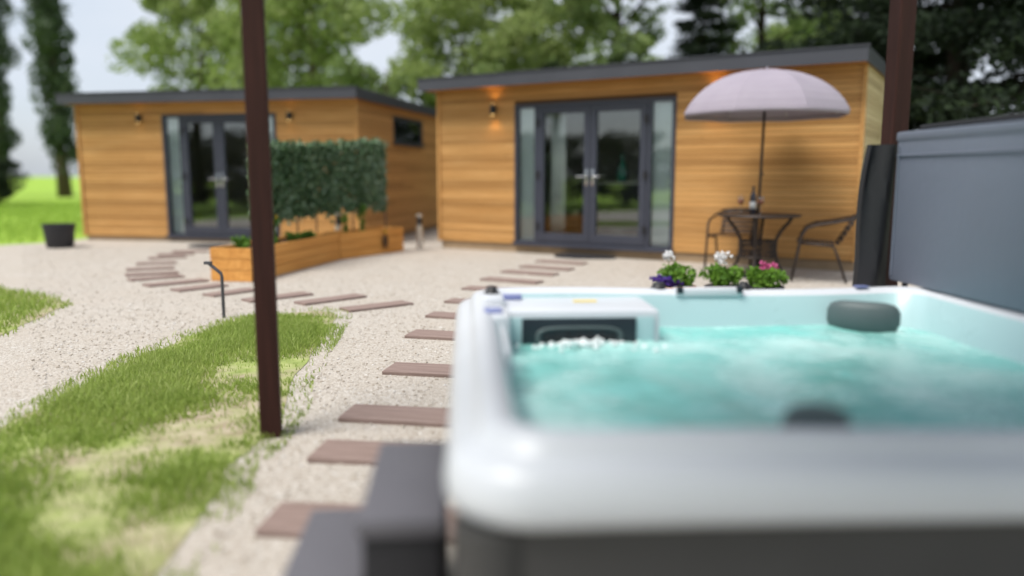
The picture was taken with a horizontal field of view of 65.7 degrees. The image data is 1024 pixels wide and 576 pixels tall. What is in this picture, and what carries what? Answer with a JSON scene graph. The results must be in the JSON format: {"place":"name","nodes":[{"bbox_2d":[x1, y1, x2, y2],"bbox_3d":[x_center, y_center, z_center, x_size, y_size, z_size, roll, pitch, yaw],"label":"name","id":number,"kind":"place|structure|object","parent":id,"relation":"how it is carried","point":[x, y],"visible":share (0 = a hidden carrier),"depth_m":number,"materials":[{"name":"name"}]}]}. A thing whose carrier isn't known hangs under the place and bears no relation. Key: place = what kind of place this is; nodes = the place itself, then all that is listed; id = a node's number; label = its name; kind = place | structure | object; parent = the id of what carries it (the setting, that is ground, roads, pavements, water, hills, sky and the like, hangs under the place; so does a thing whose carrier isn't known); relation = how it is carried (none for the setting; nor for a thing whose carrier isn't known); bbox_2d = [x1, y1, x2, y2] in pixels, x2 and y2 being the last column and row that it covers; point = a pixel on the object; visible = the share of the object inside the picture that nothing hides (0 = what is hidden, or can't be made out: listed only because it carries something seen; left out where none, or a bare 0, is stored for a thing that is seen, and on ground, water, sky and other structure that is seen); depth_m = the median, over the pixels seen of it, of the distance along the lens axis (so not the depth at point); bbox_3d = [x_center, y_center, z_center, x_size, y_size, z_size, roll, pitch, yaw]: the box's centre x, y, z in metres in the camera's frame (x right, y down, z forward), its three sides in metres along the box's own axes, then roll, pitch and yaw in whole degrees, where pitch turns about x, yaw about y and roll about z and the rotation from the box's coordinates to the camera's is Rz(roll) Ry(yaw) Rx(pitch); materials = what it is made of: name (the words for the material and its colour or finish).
{"place":"outdoors","nodes":[
{"label":"outdoors","id":0,"kind":"place"},
{"bbox_2d":[0,284,73,336],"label":"lawn","id":1,"kind":"structure","parent":0,"point":[49,310],"depth_m":6.74,"materials":[{"name":"plant"}]},
{"bbox_2d":[0,199,85,242],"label":"grass","id":2,"kind":"structure","parent":0,"point":[25,206],"depth_m":22.03,"materials":[{"name":"green plant"}]},
{"bbox_2d":[0,177,87,244],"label":"ground","id":3,"kind":"structure","parent":0,"point":[41,189],"depth_m":39.66,"materials":[{"name":"green plant"}]},
{"bbox_2d":[0,0,23,195],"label":"poplar tree","id":4,"kind":"object","parent":3,"relation":"on","point":[8,140],"visible":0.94,"depth_m":42.85,"materials":[{"name":"green plant"}]},
{"bbox_2d":[0,158,30,203],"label":"round shrub","id":5,"kind":"object","parent":3,"relation":"on","point":[6,165],"visible":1,"depth_m":29.80,"materials":[{"name":"green plant"}]},
{"bbox_2d":[17,0,80,197],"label":"poplar tree","id":6,"kind":"object","parent":3,"relation":"on","point":[47,24],"visible":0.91,"depth_m":40.58,"materials":[{"name":"green plant"}]},
{"bbox_2d":[104,0,277,90],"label":"broadleaf tree","id":7,"kind":"object","parent":3,"relation":"on","point":[163,43],"visible":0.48,"depth_m":28.21,"materials":[{"name":"green plant"}]},
{"bbox_2d":[182,0,316,88],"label":"broadleaf tree","id":8,"kind":"object","parent":3,"relation":"on","point":[274,33],"visible":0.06,"depth_m":35.87,"materials":[{"name":"green plant"}]},
{"bbox_2d":[193,0,415,91],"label":"broadleaf tree","id":9,"kind":"object","parent":3,"relation":"on","point":[346,17],"visible":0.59,"depth_m":25.14,"materials":[{"name":"green plant"}]},
{"bbox_2d":[320,53,435,106],"bbox_3d":[-3.745,-4.511,23.607,3.656,4.714,4.164,0,8,0],"label":"tall shrub","id":10,"kind":"object","parent":3,"relation":"on","point":[350,69],"visible":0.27,"depth_m":23.06,"materials":[{"name":"green plant"}]},
{"bbox_2d":[383,0,555,107],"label":"broadleaf tree","id":11,"kind":"object","parent":3,"relation":"on","point":[421,26],"visible":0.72,"depth_m":21.78,"materials":[{"name":"green plant"}]},
{"bbox_2d":[473,63,502,73],"bbox_3d":[-0.422,-3.901,21.602,3.596,4.071,3.158,3,9,21],"label":"tall shrub","id":12,"kind":"object","parent":3,"relation":"on","point":[487,69],"visible":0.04,"depth_m":20.24,"materials":[{"name":"green plant"}]},
{"bbox_2d":[468,0,613,70],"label":"broadleaf tree","id":13,"kind":"object","parent":3,"relation":"on","point":[577,47],"visible":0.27,"depth_m":24.98,"materials":[{"name":"green plant"}]},
{"bbox_2d":[538,56,636,68],"bbox_3d":[2.326,-4.197,22.209,5.204,4.492,5.371,-4,9,-24],"label":"round shrub","id":14,"kind":"object","parent":3,"relation":"on","point":[558,63],"depth_m":21.91,"materials":[{"name":"green plant"}]},
{"bbox_2d":[528,0,681,68],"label":"broadleaf tree","id":15,"kind":"object","parent":3,"relation":"on","point":[638,43],"visible":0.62,"depth_m":23.23,"materials":[{"name":"green plant"}]},
{"bbox_2d":[642,54,663,60],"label":"tall shrub","id":16,"kind":"object","parent":3,"relation":"on","point":[651,57],"depth_m":19.53,"materials":[{"name":"green plant"}]},
{"bbox_2d":[666,0,739,58],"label":"conifer tree","id":17,"kind":"object","parent":3,"relation":"on","point":[691,46],"visible":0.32,"depth_m":22.81,"materials":[{"name":"green plant"}]},
{"bbox_2d":[695,0,851,54],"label":"broadleaf tree","id":18,"kind":"object","parent":3,"relation":"on","point":[761,10],"visible":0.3,"depth_m":23.04,"materials":[{"name":"green plant"}]},
{"bbox_2d":[745,11,856,51],"bbox_3d":[12.180,-7.504,32.917,6.038,8.012,6.105,2,8,14],"label":"broadleaf tree","id":19,"kind":"object","parent":3,"relation":"on","point":[774,28],"visible":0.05,"depth_m":31.86,"materials":[{"name":"green plant"}]},
{"bbox_2d":[752,0,984,130],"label":"conifer tree","id":20,"kind":"object","parent":3,"relation":"on","point":[839,6],"visible":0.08,"depth_m":16.78,"materials":[{"name":"green plant"}]},
{"bbox_2d":[788,0,1023,127],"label":"conifer tree","id":21,"kind":"object","parent":3,"relation":"on","point":[944,58],"visible":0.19,"depth_m":14.49,"materials":[{"name":"green plant"}]},
{"bbox_2d":[870,0,1023,126],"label":"conifer tree","id":22,"kind":"object","parent":3,"relation":"on","point":[1009,34],"visible":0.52,"depth_m":11.62,"materials":[{"name":"green plant"}]},
{"bbox_2d":[0,306,351,575],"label":"lawn","id":23,"kind":"structure","parent":0,"point":[178,534],"depth_m":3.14,"materials":[{"name":"plant"}]},
{"bbox_2d":[0,228,921,575],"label":"gravel","id":24,"kind":"structure","parent":0,"point":[18,354],"depth_m":6.02,"materials":[{"name":"beige gravel"}]},
{"bbox_2d":[41,223,75,247],"bbox_3d":[-7.341,-0.850,12.875,0.500,0.385,0.500,0,8,0],"label":"plant tub","id":25,"kind":"object","parent":24,"relation":"on","point":[59,235],"visible":1,"depth_m":12.71,"materials":[{"name":"plastic"}]},
{"bbox_2d":[126,266,174,270],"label":"sleeper","id":26,"kind":"object","parent":24,"relation":"on","point":[150,268],"visible":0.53,"depth_m":9.86,"materials":[{"name":"brown wood"}]},
{"bbox_2d":[125,271,178,276],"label":"sleeper","id":27,"kind":"object","parent":24,"relation":"on","point":[150,273],"visible":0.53,"depth_m":9.35,"materials":[{"name":"brown wood"}]},
{"bbox_2d":[127,274,184,281],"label":"sleeper","id":28,"kind":"object","parent":24,"relation":"on","point":[147,278],"visible":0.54,"depth_m":8.96,"materials":[{"name":"brown wood"}]},
{"bbox_2d":[136,261,176,264],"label":"sleeper","id":29,"kind":"object","parent":24,"relation":"on","point":[156,263],"visible":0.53,"depth_m":10.49,"materials":[{"name":"brown wood"}]},
{"bbox_2d":[148,255,186,259],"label":"sleeper","id":30,"kind":"object","parent":24,"relation":"on","point":[165,257],"visible":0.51,"depth_m":11.15,"materials":[{"name":"brown wood"}]},
{"bbox_2d":[142,278,208,286],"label":"sleeper","id":31,"kind":"object","parent":24,"relation":"on","point":[177,282],"visible":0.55,"depth_m":8.54,"materials":[{"name":"brown wood"}]},
{"bbox_2d":[157,252,194,255],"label":"sleeper","id":32,"kind":"object","parent":24,"relation":"on","point":[172,254],"visible":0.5,"depth_m":11.69,"materials":[{"name":"brown wood"}]},
{"bbox_2d":[172,249,208,252],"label":"sleeper","id":33,"kind":"object","parent":24,"relation":"on","point":[179,251],"visible":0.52,"depth_m":12.13,"materials":[{"name":"brown wood"}]},
{"bbox_2d":[170,283,227,291],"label":"sleeper","id":34,"kind":"object","parent":24,"relation":"on","point":[198,287],"visible":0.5,"depth_m":8.16,"materials":[{"name":"brown wood"}]},
{"bbox_2d":[188,244,230,247],"bbox_3d":[-4.845,-0.695,13.027,0.920,0.027,0.540,1,8,8],"label":"doormat","id":35,"kind":"object","parent":24,"relation":"on","point":[204,245],"visible":0.58,"depth_m":12.91,"materials":[{"name":"black rubber"}]},
{"bbox_2d":[204,261,225,317],"bbox_3d":[-2.439,0.040,6.525,0.149,0.518,0.044,0,8,0],"label":"path light","id":36,"kind":"object","parent":24,"relation":"on","point":[212,266],"visible":0.82,"depth_m":6.51,"materials":[{"name":"metal"}]},
{"bbox_2d":[202,287,253,296],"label":"sleeper","id":37,"kind":"object","parent":24,"relation":"on","point":[232,292],"visible":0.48,"depth_m":7.84,"materials":[{"name":"brown wood"}]},
{"bbox_2d":[54,86,440,242],"bbox_3d":[-4.620,-2.409,16.228,5.610,2.626,5.825,2,8,12],"label":"timber cabin","id":38,"kind":"object","parent":24,"relation":"on","point":[164,165],"visible":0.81,"depth_m":14.01,"materials":[{"name":"brown wood"}]},
{"bbox_2d":[180,117,222,233],"bbox_3d":[-5.379,-1.932,13.739,0.709,1.997,0.143,2,8,12],"label":"door","id":39,"kind":"structure","parent":38,"relation":"in","point":[184,130],"depth_m":13.75,"materials":[{"name":"grey metal"}]},
{"bbox_2d":[217,117,250,234],"bbox_3d":[-4.680,-1.911,13.592,0.709,1.997,0.143,2,8,12],"label":"door","id":40,"kind":"structure","parent":38,"relation":"in","point":[221,121],"depth_m":13.66,"materials":[{"name":"grey metal"}]},
{"bbox_2d":[392,116,425,147],"bbox_3d":[-2.021,-3.027,15.465,0.130,0.515,1.740,2,8,12],"label":"window","id":41,"kind":"structure","parent":38,"relation":"in","point":[406,132],"depth_m":15.45,"materials":[{"name":"black glass"}]},
{"bbox_2d":[210,233,339,281],"bbox_3d":[-2.866,-0.418,9.891,0.500,0.366,2.360,2,8,11],"label":"planter box","id":42,"kind":"object","parent":24,"relation":"on","point":[231,262],"visible":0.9,"depth_m":9.45,"materials":[{"name":"brown wood"}]},
{"bbox_2d":[230,235,250,247],"bbox_3d":[-3.031,-0.475,8.898,0.283,0.249,0.277,0,8,0],"label":"herb plant","id":43,"kind":"object","parent":42,"relation":"in","point":[244,241],"visible":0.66,"depth_m":8.89,"materials":[{"name":"green plant"}]},
{"bbox_2d":[273,215,279,243],"bbox_3d":[-2.902,-0.676,9.653,0.137,0.433,0.127,8,11,44],"label":"herb plant","id":44,"kind":"object","parent":42,"relation":"in","point":[275,221],"visible":0.39,"depth_m":9.63,"materials":[{"name":"green plant"}]},
{"bbox_2d":[283,231,300,241],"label":"herb plant","id":45,"kind":"object","parent":42,"relation":"in","point":[291,236],"visible":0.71,"depth_m":9.96,"materials":[{"name":"green plant"}]},
{"bbox_2d":[294,229,315,239],"bbox_3d":[-2.700,-0.661,10.357,0.302,0.206,0.287,0,8,0],"label":"herb plant","id":46,"kind":"object","parent":42,"relation":"in","point":[306,234],"visible":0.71,"depth_m":10.37,"materials":[{"name":"green plant"}]},
{"bbox_2d":[246,136,388,236],"bbox_3d":[-2.629,-1.339,10.804,0.450,1.539,3.156,3,9,21],"label":"ivy screen","id":47,"kind":"object","parent":42,"relation":"on","point":[304,185],"visible":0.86,"depth_m":11.07,"materials":[{"name":"green plant"}]},
{"bbox_2d":[241,291,313,302],"bbox_3d":[-2.241,0.105,7.611,0.204,0.062,0.660,8,11,44],"label":"sleeper","id":48,"kind":"object","parent":24,"relation":"on","point":[286,295],"visible":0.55,"depth_m":7.62,"materials":[{"name":"brown wood"}]},
{"bbox_2d":[294,293,366,305],"bbox_3d":[-1.698,0.127,7.460,0.198,0.062,0.682,8,11,43],"label":"sleeper","id":49,"kind":"object","parent":24,"relation":"on","point":[315,301],"visible":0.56,"depth_m":7.39,"materials":[{"name":"brown wood"}]},
{"bbox_2d":[335,212,341,229],"bbox_3d":[-2.572,-0.814,11.772,0.150,0.626,0.150,0,8,0],"label":"bollard light","id":50,"kind":"object","parent":24,"relation":"on","point":[338,225],"visible":0.4,"depth_m":11.71,"materials":[{"name":"metal"}]},
{"bbox_2d":[307,439,396,465],"bbox_3d":[-0.480,0.716,3.331,0.701,0.062,0.242,1,8,7],"label":"sleeper","id":51,"kind":"object","parent":24,"relation":"on","point":[346,452],"visible":0.35,"depth_m":3.31,"materials":[{"name":"brown wood"}]},
{"bbox_2d":[255,502,457,544],"bbox_3d":[-0.481,0.809,2.679,0.704,0.062,0.243,1,8,5],"label":"sleeper","id":52,"kind":"object","parent":24,"relation":"on","point":[288,520],"visible":0.34,"depth_m":2.68,"materials":[{"name":"brown wood"}]},
{"bbox_2d":[318,226,403,259],"bbox_3d":[-2.213,-0.681,11.734,0.420,0.366,1.469,4,9,28],"label":"planter box","id":53,"kind":"object","parent":24,"relation":"on","point":[358,243],"visible":0.68,"depth_m":11.58,"materials":[{"name":"brown wood"}]},
{"bbox_2d":[339,213,348,232],"bbox_3d":[-2.398,-0.890,11.348,0.144,0.377,0.199,-2,8,-16],"label":"herb plant","id":54,"kind":"object","parent":53,"relation":"in","point":[344,220],"visible":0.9,"depth_m":11.34,"materials":[{"name":"green plant"}]},
{"bbox_2d":[357,203,366,230],"bbox_3d":[-2.209,-1.004,11.698,0.186,0.505,0.120,-6,10,-34],"label":"herb plant","id":55,"kind":"object","parent":53,"relation":"in","point":[361,213],"visible":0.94,"depth_m":11.68,"materials":[{"name":"green plant"}]},
{"bbox_2d":[382,228,388,248],"bbox_3d":[-1.887,-0.735,11.822,0.088,0.309,0.116,-1,8,-5],"label":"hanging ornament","id":56,"kind":"object","parent":53,"relation":"hanging from","point":[385,241],"visible":1,"depth_m":11.80,"materials":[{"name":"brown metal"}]},
{"bbox_2d":[283,442,446,575],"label":"tub step","id":57,"kind":"object","parent":24,"relation":"on","point":[395,524],"visible":0.92,"depth_m":1.96,"materials":[{"name":"plastic"}]},
{"bbox_2d":[339,300,413,312],"bbox_3d":[-1.202,0.181,7.078,0.641,0.062,0.203,-7,10,-39],"label":"sleeper","id":58,"kind":"object","parent":24,"relation":"on","point":[374,306],"visible":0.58,"depth_m":7.04,"materials":[{"name":"brown wood"}]},
{"bbox_2d":[338,404,448,427],"bbox_3d":[-0.470,0.641,3.856,0.704,0.062,0.243,1,8,9],"label":"sleeper","id":59,"kind":"object","parent":24,"relation":"on","point":[400,415],"visible":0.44,"depth_m":3.82,"materials":[{"name":"brown wood"}]},
{"bbox_2d":[382,362,451,377],"bbox_3d":[-0.402,0.514,4.746,0.703,0.062,0.243,2,8,11],"label":"sleeper","id":60,"kind":"object","parent":24,"relation":"on","point":[420,369],"visible":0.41,"depth_m":4.70,"materials":[{"name":"brown wood"}]},
{"bbox_2d":[416,214,423,249],"bbox_3d":[-1.461,-0.890,12.555,0.150,0.556,0.150,0,8,0],"label":"bollard light","id":61,"kind":"object","parent":24,"relation":"on","point":[419,231],"visible":1,"depth_m":12.52,"materials":[{"name":"metal"}]},
{"bbox_2d":[404,329,454,340],"bbox_3d":[-0.408,0.367,5.773,0.704,0.062,0.244,2,8,14],"label":"sleeper","id":62,"kind":"object","parent":24,"relation":"on","point":[432,334],"visible":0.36,"depth_m":5.74,"materials":[{"name":"brown wood"}]},
{"bbox_2d":[425,311,455,318],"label":"sleeper","id":63,"kind":"object","parent":24,"relation":"on","point":[443,315],"visible":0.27,"depth_m":6.55,"materials":[{"name":"brown wood"}]},
{"bbox_2d":[444,298,465,303],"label":"sleeper","id":64,"kind":"object","parent":24,"relation":"on","point":[455,301],"visible":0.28,"depth_m":7.32,"materials":[{"name":"brown wood"}]},
{"bbox_2d":[461,286,498,290],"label":"sleeper","id":65,"kind":"object","parent":24,"relation":"on","point":[474,288],"visible":0.31,"depth_m":8.12,"materials":[{"name":"brown wood"}]},
{"bbox_2d":[480,277,543,284],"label":"sleeper","id":66,"kind":"object","parent":24,"relation":"on","point":[513,280],"visible":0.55,"depth_m":8.71,"materials":[{"name":"brown wood"}]},
{"bbox_2d":[500,269,558,276],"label":"sleeper","id":67,"kind":"object","parent":24,"relation":"on","point":[523,272],"visible":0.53,"depth_m":9.42,"materials":[{"name":"brown wood"}]},
{"bbox_2d":[519,265,574,270],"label":"sleeper","id":68,"kind":"object","parent":24,"relation":"on","point":[547,267],"visible":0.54,"depth_m":9.92,"materials":[{"name":"brown wood"}]},
{"bbox_2d":[535,259,587,264],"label":"sleeper","id":69,"kind":"object","parent":24,"relation":"on","point":[562,262],"visible":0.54,"depth_m":10.58,"materials":[{"name":"brown wood"}]},
{"bbox_2d":[240,0,916,438],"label":"pergola","id":70,"kind":"object","parent":24,"relation":"on","point":[898,68],"visible":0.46,"depth_m":3.47,"materials":[{"name":"brown wood"}]},
{"bbox_2d":[554,253,615,258],"bbox_3d":[1.047,-0.455,11.345,0.920,0.027,0.540,4,9,28],"label":"doormat","id":71,"kind":"object","parent":24,"relation":"on","point":[576,256],"visible":1,"depth_m":11.19,"materials":[{"name":"black rubber"}]},
{"bbox_2d":[416,43,885,271],"bbox_3d":[2.491,-1.944,12.754,6.440,2.686,4.685,5,9,31],"label":"timber cabin","id":72,"kind":"object","parent":24,"relation":"on","point":[494,159],"visible":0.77,"depth_m":10.80,"materials":[{"name":"brown wood"}]},
{"bbox_2d":[551,113,565,232],"bbox_3d":[0.693,-1.717,11.783,0.252,2.070,0.048,5,9,31],"label":"curtain","id":73,"kind":"object","parent":72,"relation":"hanging from","point":[558,157],"visible":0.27,"depth_m":11.78,"materials":[{"name":"white fabric"}]},
{"bbox_2d":[536,105,590,242],"bbox_3d":[0.728,-1.640,11.509,0.869,1.947,0.143,5,9,31],"label":"door","id":74,"kind":"structure","parent":72,"relation":"in","point":[542,235],"depth_m":11.55,"materials":[{"name":"grey metal"}]},
{"bbox_2d":[577,181,638,233],"bbox_3d":[2.497,-1.274,12.624,2.960,0.820,0.650,5,9,31],"label":"kitchen counter","id":75,"kind":"object","parent":72,"relation":"on","point":[617,206],"visible":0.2,"depth_m":12.78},
{"bbox_2d":[617,154,626,181],"bbox_3d":[1.791,-1.945,12.872,0.170,0.435,0.170,0,8,0],"label":"vase","id":76,"kind":"object","parent":75,"relation":"on","point":[622,174],"visible":1,"depth_m":12.82,"materials":[{"name":"teal glass"}]},
{"bbox_2d":[589,102,648,245],"bbox_3d":[1.477,-1.575,11.060,0.869,1.947,0.143,5,9,31],"label":"door","id":77,"kind":"structure","parent":72,"relation":"in","point":[639,240],"depth_m":11.09,"materials":[{"name":"grey metal"}]},
{"bbox_2d":[649,250,696,288],"bbox_3d":[1.506,-0.117,7.370,0.411,0.490,0.420,3,9,19],"label":"flower pot","id":78,"kind":"object","parent":24,"relation":"on","point":[673,275],"visible":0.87,"depth_m":7.27,"materials":[{"name":"plant"}]},
{"bbox_2d":[698,251,744,286],"bbox_3d":[1.960,-0.117,7.374,0.372,0.489,0.340,-6,10,-38],"label":"flower pot","id":79,"kind":"object","parent":24,"relation":"on","point":[719,275],"visible":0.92,"depth_m":7.33,"materials":[{"name":"green plant"}]},
{"bbox_2d":[703,208,757,270],"bbox_3d":[2.754,-0.606,9.839,0.579,0.745,0.688,4,9,28],"label":"patio chair","id":80,"kind":"object","parent":24,"relation":"on","point":[723,225],"visible":0.57,"depth_m":9.95,"materials":[{"name":"metal"}]},
{"bbox_2d":[445,281,1023,575],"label":"hot tub","id":81,"kind":"object","parent":24,"relation":"on","point":[743,428],"visible":1,"depth_m":1.60,"materials":[{"name":"plastic"}]},
{"bbox_2d":[852,113,1023,311],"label":"tub cover","id":82,"kind":"object","parent":81,"relation":"on","point":[958,222],"visible":0.99,"depth_m":3.39,"materials":[{"name":"plastic"}]},
{"bbox_2d":[717,212,801,270],"bbox_3d":[2.830,-0.489,9.143,0.924,0.727,0.924,-3,9,-20],"label":"bistro table","id":83,"kind":"object","parent":24,"relation":"on","point":[763,216],"visible":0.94,"depth_m":9.00,"materials":[{"name":"metal"}]},
{"bbox_2d":[749,186,756,213],"bbox_3d":[2.740,-1.000,9.019,0.076,0.315,0.076,0,8,0],"label":"wine bottle","id":84,"kind":"object","parent":83,"relation":"on","point":[752,204],"visible":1,"depth_m":9.00,"materials":[{"name":"black glass"}]},
{"bbox_2d":[684,67,849,278],"bbox_3d":[2.830,-1.300,9.027,1.740,2.364,1.740,2,8,13],"label":"parasol","id":85,"kind":"object","parent":24,"relation":"on","point":[763,96],"visible":0.94,"depth_m":8.37,"materials":[{"name":"fabric"}]},
{"bbox_2d":[745,260,788,288],"bbox_3d":[2.353,-0.072,7.388,0.391,0.395,0.396,8,11,44],"label":"flower pot","id":86,"kind":"object","parent":24,"relation":"on","point":[758,277],"visible":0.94,"depth_m":7.28,"materials":[{"name":"green plant"}]},
{"bbox_2d":[790,214,855,282],"bbox_3d":[3.478,-0.462,8.833,0.688,0.745,0.579,3,9,20],"label":"patio chair","id":87,"kind":"object","parent":24,"relation":"on","point":[801,240],"visible":0.91,"depth_m":8.66,"materials":[{"name":"metal"}]},
{"bbox_2d":[0,0,1023,176],"label":"sky","id":88,"kind":"structure","parent":0,"point":[95,23],"materials":[{"name":"white"}]}
]}

